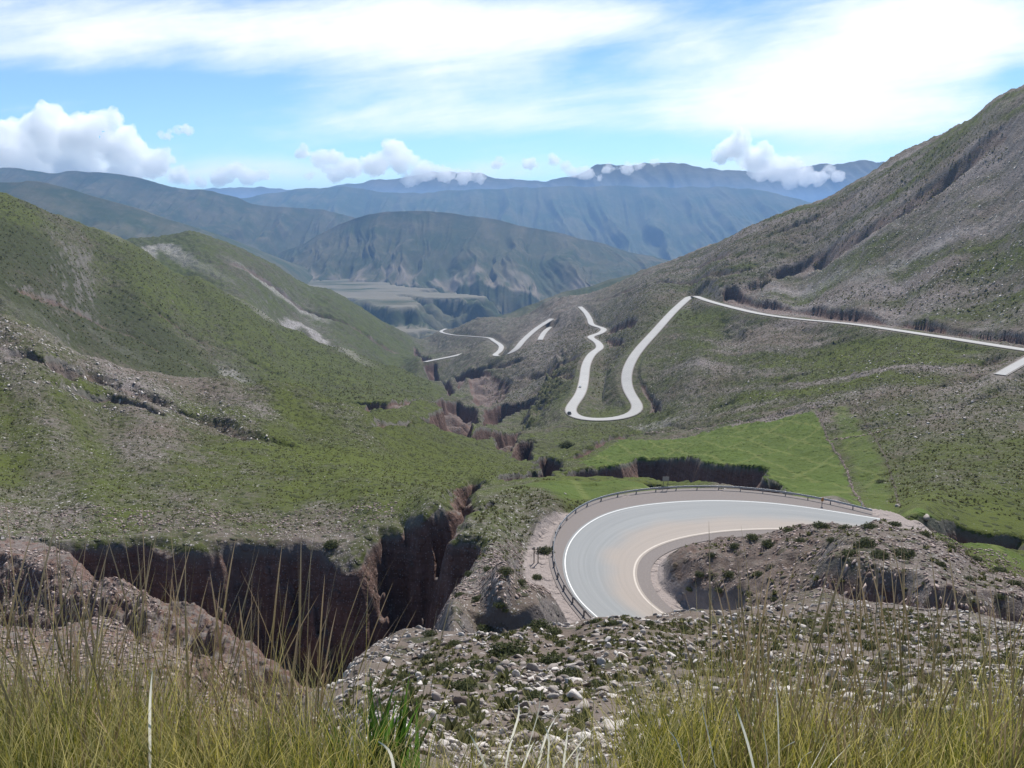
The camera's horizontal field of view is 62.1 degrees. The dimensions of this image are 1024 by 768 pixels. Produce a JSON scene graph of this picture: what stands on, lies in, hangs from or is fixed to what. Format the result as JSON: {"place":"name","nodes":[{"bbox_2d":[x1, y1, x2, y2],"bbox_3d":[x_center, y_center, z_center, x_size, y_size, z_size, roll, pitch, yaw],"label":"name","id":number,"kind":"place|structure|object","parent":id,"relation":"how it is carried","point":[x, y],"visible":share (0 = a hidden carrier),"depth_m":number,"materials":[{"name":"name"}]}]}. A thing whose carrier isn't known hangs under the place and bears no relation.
{"place":"outdoors","nodes":[
{"label":"outdoors","id":0,"kind":"place"},
{"bbox_2d":[0,181,312,283],"bbox_3d":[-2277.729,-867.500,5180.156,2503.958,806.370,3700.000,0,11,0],"label":"hill","id":1,"kind":"structure","parent":0,"point":[123,221],"depth_m":4381.27,"materials":[{"name":"green plant"}]},
{"bbox_2d":[0,168,354,254],"bbox_3d":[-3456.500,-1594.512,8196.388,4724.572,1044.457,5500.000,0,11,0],"label":"hill","id":2,"kind":"structure","parent":0,"point":[270,230],"depth_m":7173.69,"materials":[{"name":"green plant"}]},
{"bbox_2d":[307,279,501,338],"bbox_3d":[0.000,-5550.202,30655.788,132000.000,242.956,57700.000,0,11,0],"label":"valley floor","id":3,"kind":"structure","parent":0,"point":[418,313],"depth_m":4079.41,"materials":[{"name":"soil"}]},
{"bbox_2d":[273,211,669,314],"bbox_3d":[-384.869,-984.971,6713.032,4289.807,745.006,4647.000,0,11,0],"label":"hill","id":4,"kind":"structure","parent":0,"point":[504,267],"depth_m":5624.63,"materials":[{"name":"blue stone"}]},
{"bbox_2d":[439,319,553,355],"bbox_3d":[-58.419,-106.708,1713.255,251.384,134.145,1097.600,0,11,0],"label":"road","id":5,"kind":"structure","parent":0,"point":[520,343],"depth_m":1288.87,"materials":[{"name":"grey asphalt"}]},
{"bbox_2d":[0,84,1023,767],"bbox_3d":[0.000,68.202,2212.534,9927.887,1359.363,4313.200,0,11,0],"label":"terrain","id":6,"kind":"structure","parent":0,"point":[430,544],"depth_m":275.74,"materials":[{"name":"green plant"}]},
{"bbox_2d":[0,320,268,439],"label":"scree","id":7,"kind":"structure","parent":6,"relation":"on","point":[114,394],"depth_m":257.91,"materials":[{"name":"stone"}]},
{"bbox_2d":[148,671,152,767],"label":"dry leaf","id":8,"kind":"object","parent":6,"relation":"on","point":[149,722],"visible":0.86,"depth_m":2.38,"materials":[{"name":"beige plant"}]},
{"bbox_2d":[0,547,308,744],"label":"rubble","id":9,"kind":"object","parent":6,"relation":"on","point":[27,599],"visible":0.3,"depth_m":90.26,"materials":[{"name":"grey stone"}]},
{"bbox_2d":[0,497,395,767],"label":"seed stalks","id":10,"kind":"object","parent":6,"relation":"on","point":[70,650],"visible":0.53,"depth_m":2.92,"materials":[{"name":"beige plant"}]},
{"bbox_2d":[0,501,398,539],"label":"rubble","id":11,"kind":"object","parent":6,"relation":"on","point":[157,523],"visible":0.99,"depth_m":138.61,"materials":[{"name":"grey stone"}]},
{"bbox_2d":[0,193,432,405],"bbox_3d":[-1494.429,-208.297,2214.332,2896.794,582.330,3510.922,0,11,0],"label":"tussocks","id":12,"kind":"object","parent":6,"relation":"on","point":[408,387],"visible":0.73,"depth_m":690.67,"materials":[{"name":"green plant"}]},
{"bbox_2d":[0,317,535,534],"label":"tussocks","id":13,"kind":"object","parent":6,"relation":"on","point":[243,523],"visible":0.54,"depth_m":197.94,"materials":[{"name":"green plant"}]},
{"bbox_2d":[255,706,334,766],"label":"leafy plant","id":14,"kind":"object","parent":6,"relation":"on","point":[296,742],"visible":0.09,"depth_m":3.52,"materials":[{"name":"green plant"}]},
{"bbox_2d":[323,538,341,548],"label":"shrub","id":15,"kind":"object","parent":6,"relation":"on","point":[330,544],"visible":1,"depth_m":129.86,"materials":[{"name":"green plant"}]},
{"bbox_2d":[313,666,445,767],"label":"leafy plant","id":16,"kind":"object","parent":6,"relation":"on","point":[405,728],"visible":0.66,"depth_m":3.36,"materials":[{"name":"green plant"}]},
{"bbox_2d":[378,741,394,767],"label":"dry leaf","id":17,"kind":"object","parent":6,"relation":"on","point":[391,755],"visible":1,"depth_m":2.15,"materials":[{"name":"beige plant"}]},
{"bbox_2d":[392,672,406,680],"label":"shrub","id":18,"kind":"object","parent":6,"relation":"on","point":[401,676],"visible":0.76,"depth_m":24.60,"materials":[{"name":"green plant"}]},
{"bbox_2d":[420,652,436,662],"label":"shrub","id":19,"kind":"object","parent":6,"relation":"on","point":[425,656],"visible":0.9,"depth_m":30.82,"materials":[{"name":"green plant"}]},
{"bbox_2d":[421,629,437,637],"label":"shrub","id":20,"kind":"object","parent":6,"relation":"on","point":[429,633],"visible":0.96,"depth_m":37.04,"materials":[{"name":"green plant"}]},
{"bbox_2d":[431,659,456,671],"bbox_3d":[-1.998,8.601,25.555,0.860,0.425,0.907,6,13,28],"label":"shrub","id":21,"kind":"object","parent":6,"relation":"on","point":[441,667],"visible":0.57,"depth_m":25.65,"materials":[{"name":"green plant"}]},
{"bbox_2d":[447,639,461,646],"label":"shrub","id":22,"kind":"object","parent":6,"relation":"on","point":[454,643],"visible":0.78,"depth_m":32.03,"materials":[{"name":"green plant"}]},
{"bbox_2d":[250,582,668,767],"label":"seed stalks","id":23,"kind":"object","parent":6,"relation":"on","point":[356,682],"visible":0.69,"depth_m":2.79,"materials":[{"name":"beige plant"}]},
{"bbox_2d":[450,678,476,691],"bbox_3d":[-1.136,6.769,18.998,0.726,0.335,0.724,3,12,16],"label":"shrub","id":24,"kind":"object","parent":6,"relation":"on","point":[458,686],"visible":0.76,"depth_m":18.91,"materials":[{"name":"green plant"}]},
{"bbox_2d":[465,658,489,668],"bbox_3d":[-1.043,8.535,25.802,0.836,0.425,0.816,3,12,15],"label":"shrub","id":25,"kind":"object","parent":6,"relation":"on","point":[473,663],"visible":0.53,"depth_m":25.79,"materials":[{"name":"green plant"}]},
{"bbox_2d":[470,735,486,767],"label":"dry leaf","id":26,"kind":"object","parent":6,"relation":"on","point":[482,758],"visible":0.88,"depth_m":2.23,"materials":[{"name":"beige plant"}]},
{"bbox_2d":[476,623,493,632],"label":"shrub","id":27,"kind":"object","parent":6,"relation":"on","point":[484,628],"visible":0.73,"depth_m":77.88,"materials":[{"name":"green plant"}]},
{"bbox_2d":[434,539,553,630],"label":"rubble","id":28,"kind":"object","parent":6,"relation":"on","point":[495,577],"visible":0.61,"depth_m":89.15,"materials":[{"name":"grey stone"}]},
{"bbox_2d":[493,601,507,608],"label":"shrub","id":29,"kind":"object","parent":6,"relation":"on","point":[498,605],"visible":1,"depth_m":78.18,"materials":[{"name":"green plant"}]},
{"bbox_2d":[497,566,513,575],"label":"shrub","id":30,"kind":"object","parent":6,"relation":"on","point":[506,571],"visible":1,"depth_m":81.16,"materials":[{"name":"green plant"}]},
{"bbox_2d":[487,638,532,657],"bbox_3d":[-0.120,8.922,28.459,1.566,0.722,1.560,7,13,31],"label":"shrub","id":31,"kind":"object","parent":6,"relation":"on","point":[510,648],"visible":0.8,"depth_m":28.31,"materials":[{"name":"green plant"}]},
{"bbox_2d":[0,560,1023,767],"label":"grass","id":32,"kind":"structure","parent":6,"relation":"on","point":[60,761],"depth_m":2.80,"materials":[{"name":"green plant"}]},
{"bbox_2d":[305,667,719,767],"bbox_3d":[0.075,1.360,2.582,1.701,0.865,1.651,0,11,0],"label":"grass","id":33,"kind":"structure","parent":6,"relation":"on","point":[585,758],"depth_m":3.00,"materials":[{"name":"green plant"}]},
{"bbox_2d":[505,702,519,767],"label":"dry leaf","id":34,"kind":"object","parent":6,"relation":"on","point":[514,729],"visible":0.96,"depth_m":2.24,"materials":[{"name":"beige plant"}]},
{"bbox_2d":[470,478,589,576],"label":"tussocks","id":35,"kind":"object","parent":6,"relation":"on","point":[504,509],"visible":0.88,"depth_m":135.59,"materials":[{"name":"green plant"}]},
{"bbox_2d":[523,702,539,767],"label":"dry leaf","id":36,"kind":"object","parent":6,"relation":"on","point":[531,735],"visible":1,"depth_m":2.16,"materials":[{"name":"beige plant"}]},
{"bbox_2d":[523,690,545,700],"bbox_3d":[0.434,6.312,17.015,0.542,0.254,0.544,-2,11,-9],"label":"shrub","id":37,"kind":"object","parent":6,"relation":"on","point":[535,694],"visible":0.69,"depth_m":17.05,"materials":[{"name":"green plant"}]},
{"bbox_2d":[531,573,541,579],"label":"shrub","id":38,"kind":"object","parent":6,"relation":"on","point":[537,577],"visible":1,"depth_m":114.73,"materials":[{"name":"green plant"}]},
{"bbox_2d":[526,618,552,628],"bbox_3d":[1.263,10.938,38.568,1.262,0.641,1.232,6,13,28],"label":"shrub","id":39,"kind":"object","parent":6,"relation":"on","point":[539,624],"visible":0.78,"depth_m":38.51,"materials":[{"name":"green plant"}]},
{"bbox_2d":[536,545,554,554],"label":"shrub","id":40,"kind":"object","parent":6,"relation":"on","point":[544,550],"visible":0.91,"depth_m":123.45,"materials":[{"name":"green plant"}]},
{"bbox_2d":[545,728,549,767],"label":"dry leaf","id":41,"kind":"object","parent":6,"relation":"on","point":[548,749],"visible":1,"depth_m":2.16,"materials":[{"name":"beige plant"}]},
{"bbox_2d":[537,713,558,767],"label":"dry leaf","id":42,"kind":"object","parent":6,"relation":"on","point":[544,742],"visible":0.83,"depth_m":2.31,"materials":[{"name":"beige plant"}]},
{"bbox_2d":[538,651,565,665],"bbox_3d":[1.259,8.458,25.990,0.971,0.454,0.974,-4,12,-17],"label":"shrub","id":43,"kind":"object","parent":6,"relation":"on","point":[555,657],"visible":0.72,"depth_m":25.93,"materials":[{"name":"green plant"}]},
{"bbox_2d":[545,627,562,634],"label":"shrub","id":44,"kind":"object","parent":6,"relation":"on","point":[552,630],"visible":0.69,"depth_m":36.54,"materials":[{"name":"green plant"}]},
{"bbox_2d":[562,728,567,767],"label":"dry leaf","id":45,"kind":"object","parent":6,"relation":"on","point":[564,756],"visible":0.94,"depth_m":2.31,"materials":[{"name":"beige plant"}]},
{"bbox_2d":[559,440,575,448],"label":"shrub","id":46,"kind":"object","parent":6,"relation":"on","point":[567,445],"visible":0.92,"depth_m":388.53,"materials":[{"name":"green plant"}]},
{"bbox_2d":[554,667,583,677],"bbox_3d":[1.492,7.517,21.922,0.832,0.414,0.903,8,14,35],"label":"shrub","id":47,"kind":"object","parent":6,"relation":"on","point":[568,672],"visible":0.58,"depth_m":21.94,"materials":[{"name":"green plant"}]},
{"bbox_2d":[581,654,596,661],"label":"shrub","id":48,"kind":"object","parent":6,"relation":"on","point":[586,658],"visible":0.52,"depth_m":27.49,"materials":[{"name":"green plant"}]},
{"bbox_2d":[588,680,610,688],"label":"shrub","id":49,"kind":"object","parent":6,"relation":"on","point":[595,684],"visible":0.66,"depth_m":19.48,"materials":[{"name":"green plant"}]},
{"bbox_2d":[642,655,657,662],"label":"shrub","id":50,"kind":"object","parent":6,"relation":"on","point":[650,659],"visible":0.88,"depth_m":26.33,"materials":[{"name":"green plant"}]},
{"bbox_2d":[650,681,669,691],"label":"shrub","id":51,"kind":"object","parent":6,"relation":"on","point":[662,687],"visible":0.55,"depth_m":18.70,"materials":[{"name":"green plant"}]},
{"bbox_2d":[310,599,1023,767],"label":"stones","id":52,"kind":"object","parent":6,"relation":"on","point":[552,692],"visible":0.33,"depth_m":21.46,"materials":[{"name":"stone"}]},
{"bbox_2d":[333,607,1023,748],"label":"tussocks","id":53,"kind":"object","parent":6,"relation":"on","point":[474,703],"visible":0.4,"depth_m":24.73,"materials":[{"name":"green plant"}]},
{"bbox_2d":[680,661,698,668],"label":"shrub","id":54,"kind":"object","parent":6,"relation":"on","point":[687,664],"visible":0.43,"depth_m":25.12,"materials":[{"name":"green plant"}]},
{"bbox_2d":[700,695,715,767],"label":"dry leaf","id":55,"kind":"object","parent":6,"relation":"on","point":[708,734],"visible":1,"depth_m":2.23,"materials":[{"name":"beige plant"}]},
{"bbox_2d":[549,488,872,619],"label":"road shoulder","id":56,"kind":"object","parent":6,"relation":"on","point":[575,522],"visible":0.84,"depth_m":139.66},
{"bbox_2d":[552,485,871,618],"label":"guardrail","id":57,"kind":"object","parent":56,"relation":"on","point":[617,493],"visible":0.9,"depth_m":145.75,"materials":[{"name":"metal"}]},
{"bbox_2d":[723,571,734,576],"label":"shrub","id":58,"kind":"object","parent":6,"relation":"on","point":[729,573],"visible":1,"depth_m":102.43,"materials":[{"name":"green plant"}]},
{"bbox_2d":[645,405,822,433],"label":"stone wall","id":59,"kind":"structure","parent":6,"relation":"on","point":[736,420],"depth_m":398.47,"materials":[{"name":"grey stone"}]},
{"bbox_2d":[727,542,740,548],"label":"shrub","id":60,"kind":"object","parent":6,"relation":"on","point":[734,545],"visible":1,"depth_m":108.38,"materials":[{"name":"green plant"}]},
{"bbox_2d":[735,706,754,767],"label":"dry leaf","id":61,"kind":"object","parent":6,"relation":"on","point":[748,745],"visible":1,"depth_m":2.16,"materials":[{"name":"beige plant"}]},
{"bbox_2d":[744,533,758,541],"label":"shrub","id":62,"kind":"object","parent":6,"relation":"on","point":[750,536],"visible":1,"depth_m":108.90,"materials":[{"name":"green plant"}]},
{"bbox_2d":[485,113,1022,417],"bbox_3d":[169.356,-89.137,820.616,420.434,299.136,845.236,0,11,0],"label":"tussocks","id":63,"kind":"object","parent":6,"relation":"on","point":[722,246],"visible":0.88,"depth_m":842.09,"materials":[{"name":"green plant"}]},
{"bbox_2d":[760,539,775,548],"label":"shrub","id":64,"kind":"object","parent":6,"relation":"on","point":[769,544],"visible":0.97,"depth_m":104.13,"materials":[{"name":"green plant"}]},
{"bbox_2d":[765,643,783,650],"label":"shrub","id":65,"kind":"object","parent":6,"relation":"on","point":[776,648],"visible":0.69,"depth_m":30.93,"materials":[{"name":"green plant"}]},
{"bbox_2d":[774,671,779,766],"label":"dry leaf","id":66,"kind":"object","parent":6,"relation":"on","point":[778,723],"visible":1,"depth_m":2.38,"materials":[{"name":"beige plant"}]},
{"bbox_2d":[782,526,796,532],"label":"shrub","id":67,"kind":"object","parent":6,"relation":"on","point":[786,529],"visible":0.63,"depth_m":109.40,"materials":[{"name":"green plant"}]},
{"bbox_2d":[561,308,1023,518],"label":"tussocks","id":68,"kind":"object","parent":6,"relation":"on","point":[939,466],"visible":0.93,"depth_m":363.62,"materials":[{"name":"green plant"}]},
{"bbox_2d":[792,617,808,624],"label":"shrub","id":69,"kind":"object","parent":6,"relation":"on","point":[803,621],"visible":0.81,"depth_m":39.86,"materials":[{"name":"green plant"}]},
{"bbox_2d":[811,521,827,528],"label":"shrub","id":70,"kind":"object","parent":6,"relation":"on","point":[821,525],"visible":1,"depth_m":104.75,"materials":[{"name":"green plant"}]},
{"bbox_2d":[825,626,839,633],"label":"shrub","id":71,"kind":"object","parent":6,"relation":"on","point":[831,629],"visible":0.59,"depth_m":38.69,"materials":[{"name":"green plant"}]},
{"bbox_2d":[646,331,1023,439],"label":"scree","id":72,"kind":"structure","parent":6,"relation":"on","point":[855,391],"depth_m":379.45,"materials":[{"name":"stone"}]},
{"bbox_2d":[816,410,866,507],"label":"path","id":73,"kind":"structure","parent":6,"relation":"on","point":[849,478],"depth_m":223.50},
{"bbox_2d":[662,526,1023,767],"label":"seed stalks","id":74,"kind":"object","parent":6,"relation":"on","point":[854,659],"visible":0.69,"depth_m":2.98,"materials":[{"name":"beige plant"}]},
{"bbox_2d":[838,524,852,529],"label":"shrub","id":75,"kind":"object","parent":6,"relation":"on","point":[842,527],"visible":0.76,"depth_m":97.74,"materials":[{"name":"green plant"}]},
{"bbox_2d":[839,548,857,557],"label":"shrub","id":76,"kind":"object","parent":6,"relation":"on","point":[845,553],"visible":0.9,"depth_m":82.43,"materials":[{"name":"green plant"}]},
{"bbox_2d":[681,517,1023,622],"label":"rubble","id":77,"kind":"object","parent":6,"relation":"on","point":[983,610],"visible":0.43,"depth_m":86.78,"materials":[{"name":"grey stone"}]},
{"bbox_2d":[685,518,1021,606],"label":"tussocks","id":78,"kind":"object","parent":6,"relation":"on","point":[949,549],"visible":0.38,"depth_m":91.37,"materials":[{"name":"green plant"}]},
{"bbox_2d":[853,537,877,547],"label":"shrub","id":79,"kind":"object","parent":6,"relation":"on","point":[864,542],"visible":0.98,"depth_m":84.64,"materials":[{"name":"green plant"}]},
{"bbox_2d":[825,424,909,440],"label":"stone wall","id":80,"kind":"structure","parent":6,"relation":"on","point":[841,438],"depth_m":280.99,"materials":[{"name":"grey stone"}]},
{"bbox_2d":[861,641,877,650],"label":"shrub","id":81,"kind":"object","parent":6,"relation":"on","point":[865,645],"visible":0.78,"depth_m":31.42,"materials":[{"name":"green plant"}]},
{"bbox_2d":[861,521,879,529],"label":"shrub","id":82,"kind":"object","parent":6,"relation":"on","point":[868,526],"visible":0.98,"depth_m":91.01,"materials":[{"name":"green plant"}]},
{"bbox_2d":[732,135,1023,340],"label":"scree","id":83,"kind":"structure","parent":6,"relation":"on","point":[914,264],"depth_m":576.24,"materials":[{"name":"stone"}]},
{"bbox_2d":[856,404,901,504],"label":"stone wall","id":84,"kind":"structure","parent":6,"relation":"on","point":[895,490],"depth_m":219.04,"materials":[{"name":"grey stone"}]},
{"bbox_2d":[868,548,890,559],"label":"shrub","id":85,"kind":"object","parent":6,"relation":"on","point":[880,554],"visible":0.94,"depth_m":81.33,"materials":[{"name":"green plant"}]},
{"bbox_2d":[870,663,888,670],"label":"shrub","id":86,"kind":"object","parent":6,"relation":"on","point":[884,668],"visible":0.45,"depth_m":25.35,"materials":[{"name":"green plant"}]},
{"bbox_2d":[890,521,901,526],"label":"shrub","id":87,"kind":"object","parent":6,"relation":"on","point":[893,523],"visible":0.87,"depth_m":134.35,"materials":[{"name":"green plant"}]},
{"bbox_2d":[890,677,906,685],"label":"shrub","id":88,"kind":"object","parent":6,"relation":"on","point":[898,679],"visible":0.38,"depth_m":20.32,"materials":[{"name":"green plant"}]},
{"bbox_2d":[891,547,916,559],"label":"shrub","id":89,"kind":"object","parent":6,"relation":"on","point":[908,554],"visible":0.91,"depth_m":82.17,"materials":[{"name":"green plant"}]},
{"bbox_2d":[895,634,914,641],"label":"shrub","id":90,"kind":"object","parent":6,"relation":"on","point":[906,638],"visible":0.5,"depth_m":35.30,"materials":[{"name":"green plant"}]},
{"bbox_2d":[918,530,930,537],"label":"shrub","id":91,"kind":"object","parent":6,"relation":"on","point":[926,534],"visible":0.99,"depth_m":90.14,"materials":[{"name":"green plant"}]},
{"bbox_2d":[935,560,946,566],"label":"shrub","id":92,"kind":"object","parent":6,"relation":"on","point":[940,563],"visible":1,"depth_m":80.09,"materials":[{"name":"green plant"}]},
{"bbox_2d":[971,555,982,560],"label":"shrub","id":93,"kind":"object","parent":6,"relation":"on","point":[976,558],"visible":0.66,"depth_m":131.94,"materials":[{"name":"green plant"}]},
{"bbox_2d":[970,635,988,642],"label":"shrub","id":94,"kind":"object","parent":6,"relation":"on","point":[978,639],"visible":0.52,"depth_m":34.47,"materials":[{"name":"green plant"}]},
{"bbox_2d":[993,593,1007,599],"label":"shrub","id":95,"kind":"object","parent":6,"relation":"on","point":[999,596],"visible":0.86,"depth_m":75.08,"materials":[{"name":"green plant"}]},
{"bbox_2d":[993,566,1009,573],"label":"shrub","id":96,"kind":"object","parent":6,"relation":"on","point":[1000,569],"visible":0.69,"depth_m":127.00,"materials":[{"name":"green plant"}]},
{"bbox_2d":[1004,579,1023,587],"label":"shrub","id":97,"kind":"object","parent":6,"relation":"on","point":[1018,583],"visible":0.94,"depth_m":79.04,"materials":[{"name":"green plant"}]},
{"bbox_2d":[0,0,1023,189],"label":"sky","id":98,"kind":"structure","parent":0,"point":[184,94],"materials":[{"name":"blue"}]},
{"bbox_2d":[240,185,812,259],"bbox_3d":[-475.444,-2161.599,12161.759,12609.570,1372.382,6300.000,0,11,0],"label":"hill","id":99,"kind":"structure","parent":0,"point":[666,223],"depth_m":11855.01,"materials":[{"name":"blue stone"}]},
{"bbox_2d":[203,160,883,201],"bbox_3d":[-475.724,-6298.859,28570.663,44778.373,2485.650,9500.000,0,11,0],"label":"mountain","id":100,"kind":"structure","parent":0,"point":[813,183],"depth_m":28464.54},
{"bbox_2d":[538,327,550,339],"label":"road","id":101,"kind":"structure","parent":0,"point":[542,334],"depth_m":1260.56,"materials":[{"name":"grey asphalt"}]},
{"bbox_2d":[497,274,633,317],"bbox_3d":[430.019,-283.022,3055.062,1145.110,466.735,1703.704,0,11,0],"label":"hill","id":102,"kind":"structure","parent":0,"point":[522,311],"depth_m":2792.18,"materials":[{"name":"green plant"}]},
{"bbox_2d":[562,500,879,617],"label":"road","id":103,"kind":"structure","parent":0,"point":[605,552],"depth_m":131.21,"materials":[{"name":"grey asphalt"}]},
{"bbox_2d":[633,528,782,612],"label":"road edge line","id":104,"kind":"object","parent":103,"relation":"on","point":[667,541],"visible":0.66,"depth_m":124.14,"materials":[{"name":"white paint"}]},
{"bbox_2d":[565,500,877,616],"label":"road edge line","id":105,"kind":"object","parent":103,"relation":"on","point":[642,505],"visible":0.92,"depth_m":135.02,"materials":[{"name":"white paint"}]},
{"bbox_2d":[565,296,1023,420],"bbox_3d":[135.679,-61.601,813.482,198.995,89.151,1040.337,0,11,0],"label":"road","id":106,"kind":"structure","parent":0,"point":[633,398],"depth_m":639.58,"materials":[{"name":"grey asphalt"}]},
{"bbox_2d":[994,357,1023,375],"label":"road","id":107,"kind":"structure","parent":0,"point":[1011,367],"depth_m":318.41,"materials":[{"name":"grey asphalt"}]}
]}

